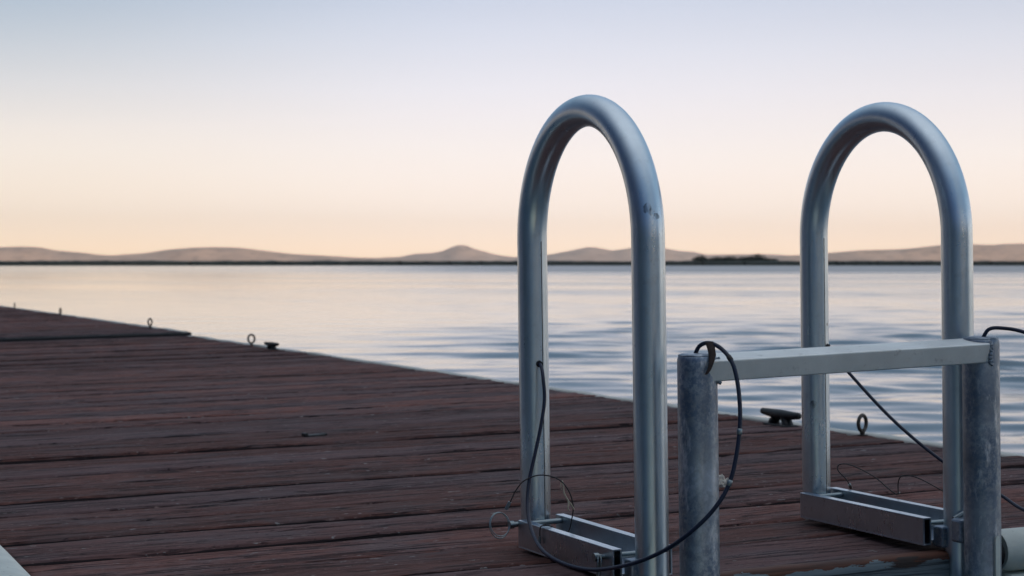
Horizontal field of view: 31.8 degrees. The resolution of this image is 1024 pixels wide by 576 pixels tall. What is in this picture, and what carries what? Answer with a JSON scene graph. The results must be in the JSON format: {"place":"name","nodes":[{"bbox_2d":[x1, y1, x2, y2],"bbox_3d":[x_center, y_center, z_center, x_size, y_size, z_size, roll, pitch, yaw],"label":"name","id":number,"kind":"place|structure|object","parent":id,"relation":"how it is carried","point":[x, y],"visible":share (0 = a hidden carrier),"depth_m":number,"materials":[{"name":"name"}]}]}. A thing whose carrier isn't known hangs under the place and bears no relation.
{"place":"outdoors","nodes":[
{"label":"outdoors","id":0,"kind":"place"},
{"bbox_2d":[0,247,178,260],"bbox_3d":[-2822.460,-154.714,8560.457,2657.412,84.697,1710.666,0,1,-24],"label":"hills","id":1,"kind":"structure","parent":0,"point":[23,253],"depth_m":8449.75,"materials":[{"name":"brown soil"}]},
{"bbox_2d":[115,247,476,260],"bbox_3d":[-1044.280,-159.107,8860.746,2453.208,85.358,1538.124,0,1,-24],"label":"hills","id":2,"kind":"structure","parent":0,"point":[214,254],"depth_m":8753.17,"materials":[{"name":"brown soil"}]},
{"bbox_2d":[0,266,1023,454],"bbox_3d":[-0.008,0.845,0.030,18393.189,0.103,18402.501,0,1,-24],"label":"lake water","id":3,"kind":"structure","parent":0,"point":[459,319],"depth_m":29.90,"materials":[{"name":"blue liquid"}]},
{"bbox_2d":[0,305,191,341],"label":"floating dock","id":4,"kind":"object","parent":3,"relation":"on","point":[20,325],"visible":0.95,"depth_m":11.61,"materials":[{"name":"brown wood"}]},
{"bbox_2d":[147,318,152,327],"bbox_3d":[-2.328,0.240,11.565,0.045,0.095,0.029,-1,1,-37],"label":"eye bolt","id":5,"kind":"object","parent":4,"relation":"on","point":[149,325],"visible":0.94,"depth_m":11.55,"materials":[{"name":"metal"}]},
{"bbox_2d":[0,335,1023,575],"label":"floating dock","id":6,"kind":"object","parent":3,"relation":"on","point":[190,455],"visible":0.89,"depth_m":3.83,"materials":[{"name":"brown wood"}]},
{"bbox_2d":[247,334,255,345],"bbox_3d":[-1.366,0.287,9.421,0.045,0.096,0.029,0,1,-11],"label":"eye bolt","id":7,"kind":"object","parent":6,"relation":"on","point":[253,335],"visible":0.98,"depth_m":9.42,"materials":[{"name":"metal"}]},
{"bbox_2d":[264,342,278,349],"bbox_3d":[-1.207,0.293,9.021,0.038,0.044,0.176,-1,1,-29],"label":"mooring cleat","id":8,"kind":"object","parent":6,"relation":"on","point":[271,345],"visible":0.98,"depth_m":8.99,"materials":[{"name":"metal"}]},
{"bbox_2d":[301,433,326,436],"bbox_3d":[-0.508,0.377,4.621,0.066,0.013,0.030,-2,1,-33],"label":"wood chip","id":9,"kind":"object","parent":6,"relation":"on","point":[311,435],"visible":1,"depth_m":4.61,"materials":[{"name":"grey wood"}]},
{"bbox_2d":[505,474,573,543],"bbox_3d":[0.032,0.339,2.783,0.130,0.104,0.046,1,1,37],"label":"lanyard","id":10,"kind":"object","parent":6,"relation":"on","point":[507,507],"visible":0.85,"depth_m":2.76,"materials":[{"name":"metal"}]},
{"bbox_2d":[560,480,573,510],"bbox_3d":[0.085,0.318,2.750,0.022,0.047,0.008,-1,1,-24],"label":"dry stalk","id":11,"kind":"object","parent":10,"relation":"hanging from","point":[568,501],"visible":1,"depth_m":2.75,"materials":[{"name":"plant"}]},
{"bbox_2d":[489,94,671,575],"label":"grab rail","id":12,"kind":"object","parent":6,"relation":"attached to","point":[585,543],"visible":0.93,"depth_m":2.60,"materials":[{"name":"metal"}]},
{"bbox_2d":[526,341,741,571],"bbox_3d":[0.133,0.237,2.604,0.097,0.336,0.581,0,1,-27],"label":"cable","id":13,"kind":"object","parent":6,"relation":"on","point":[704,519],"visible":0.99,"depth_m":2.43,"materials":[{"name":"black rubber"}]},
{"bbox_2d":[705,341,715,374],"bbox_3d":[0.266,0.094,2.409,0.015,0.044,0.027,0,1,7],"label":"weed scrap","id":14,"kind":"object","parent":13,"relation":"hanging from","point":[710,346],"visible":1,"depth_m":2.41,"materials":[{"name":"plant"}]},
{"bbox_2d":[719,474,728,486],"bbox_3d":[0.414,0.381,3.517,0.034,0.037,0.021,-1,1,-24],"label":"paper scrap","id":15,"kind":"object","parent":6,"relation":"on","point":[722,481],"visible":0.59,"depth_m":3.51,"materials":[{"name":"white paper"}]},
{"bbox_2d":[760,408,801,426],"bbox_3d":[0.711,0.346,4.756,0.043,0.050,0.197,-1,1,-21],"label":"mooring cleat","id":16,"kind":"object","parent":6,"relation":"on","point":[785,417],"visible":0.99,"depth_m":4.73,"materials":[{"name":"metal"}]},
{"bbox_2d":[666,336,1001,575],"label":"boarding ladder","id":17,"kind":"object","parent":6,"relation":"attached to","point":[976,529],"visible":0.95,"depth_m":2.53,"materials":[{"name":"metal"}]},
{"bbox_2d":[856,413,867,435],"bbox_3d":[0.867,0.353,4.450,0.040,0.085,0.026,0,1,-18],"label":"eye bolt","id":18,"kind":"object","parent":6,"relation":"on","point":[864,429],"visible":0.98,"depth_m":4.45,"materials":[{"name":"metal"}]},
{"bbox_2d":[800,102,973,575],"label":"grab rail","id":19,"kind":"object","parent":6,"relation":"attached to","point":[821,498],"visible":0.91,"depth_m":2.88,"materials":[{"name":"metal"}]},
{"bbox_2d":[837,463,897,494],"bbox_3d":[0.612,0.326,3.068,0.038,0.049,0.119,-1,1,-40],"label":"lanyard","id":20,"kind":"object","parent":19,"relation":"attached to","point":[850,485],"visible":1,"depth_m":3.07,"materials":[{"name":"metal"}]},
{"bbox_2d":[897,475,942,494],"bbox_3d":[0.679,0.330,2.976,0.012,0.037,0.112,-1,1,-38],"label":"lanyard","id":21,"kind":"object","parent":19,"relation":"attached to","point":[915,477],"visible":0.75,"depth_m":2.99,"materials":[{"name":"metal"}]},
{"bbox_2d":[826,326,1023,511],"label":"cable","id":22,"kind":"object","parent":6,"relation":"on","point":[902,428],"visible":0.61,"depth_m":2.96,"materials":[{"name":"rubber"}]},
{"bbox_2d":[0,260,1023,265],"bbox_3d":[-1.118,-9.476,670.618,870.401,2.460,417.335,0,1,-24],"label":"shore reeds","id":23,"kind":"object","parent":3,"relation":"on","point":[457,263],"visible":0.84,"depth_m":793.11,"materials":[{"name":"black plant"}]},
{"bbox_2d":[0,0,1023,257],"label":"sky","id":24,"kind":"structure","parent":0,"point":[341,128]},
{"bbox_2d":[386,245,789,260],"bbox_3d":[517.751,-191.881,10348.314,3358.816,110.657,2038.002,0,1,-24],"label":"hills","id":25,"kind":"structure","parent":0,"point":[460,252],"depth_m":10178.91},
{"bbox_2d":[763,243,1023,260],"bbox_3d":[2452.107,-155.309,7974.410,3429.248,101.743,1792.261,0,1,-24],"label":"hills","id":26,"kind":"structure","parent":0,"point":[1006,252],"depth_m":7842.17,"materials":[{"name":"brown soil"}]},
{"bbox_3d":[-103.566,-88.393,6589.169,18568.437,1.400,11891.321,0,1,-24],"label":"marsh ground","id":27,"kind":"structure","parent":0,"visible":0},
{"bbox_2d":[692,255,709,260],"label":"willow tree","id":28,"kind":"object","parent":27,"relation":"on","point":[701,258],"visible":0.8,"depth_m":805.33,"materials":[{"name":"green plant"}]},
{"bbox_2d":[709,256,723,261],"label":"willow tree","id":29,"kind":"object","parent":27,"relation":"on","point":[716,259],"visible":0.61,"depth_m":804.63,"materials":[{"name":"green plant"}]},
{"bbox_2d":[720,255,743,260],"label":"willow tree","id":30,"kind":"object","parent":27,"relation":"on","point":[729,258],"visible":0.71,"depth_m":805.19,"materials":[{"name":"green plant"}]},
{"bbox_2d":[739,256,752,260],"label":"willow tree","id":31,"kind":"object","parent":27,"relation":"on","point":[745,258],"visible":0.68,"depth_m":806.25,"materials":[{"name":"green plant"}]},
{"bbox_2d":[750,254,766,260],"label":"willow tree","id":32,"kind":"object","parent":27,"relation":"on","point":[757,258],"visible":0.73,"depth_m":805.82,"materials":[{"name":"green plant"}]},
{"bbox_2d":[764,258,778,260],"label":"willow tree","id":33,"kind":"object","parent":27,"relation":"on","point":[772,259],"visible":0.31,"depth_m":806.12,"materials":[{"name":"green plant"}]}
]}

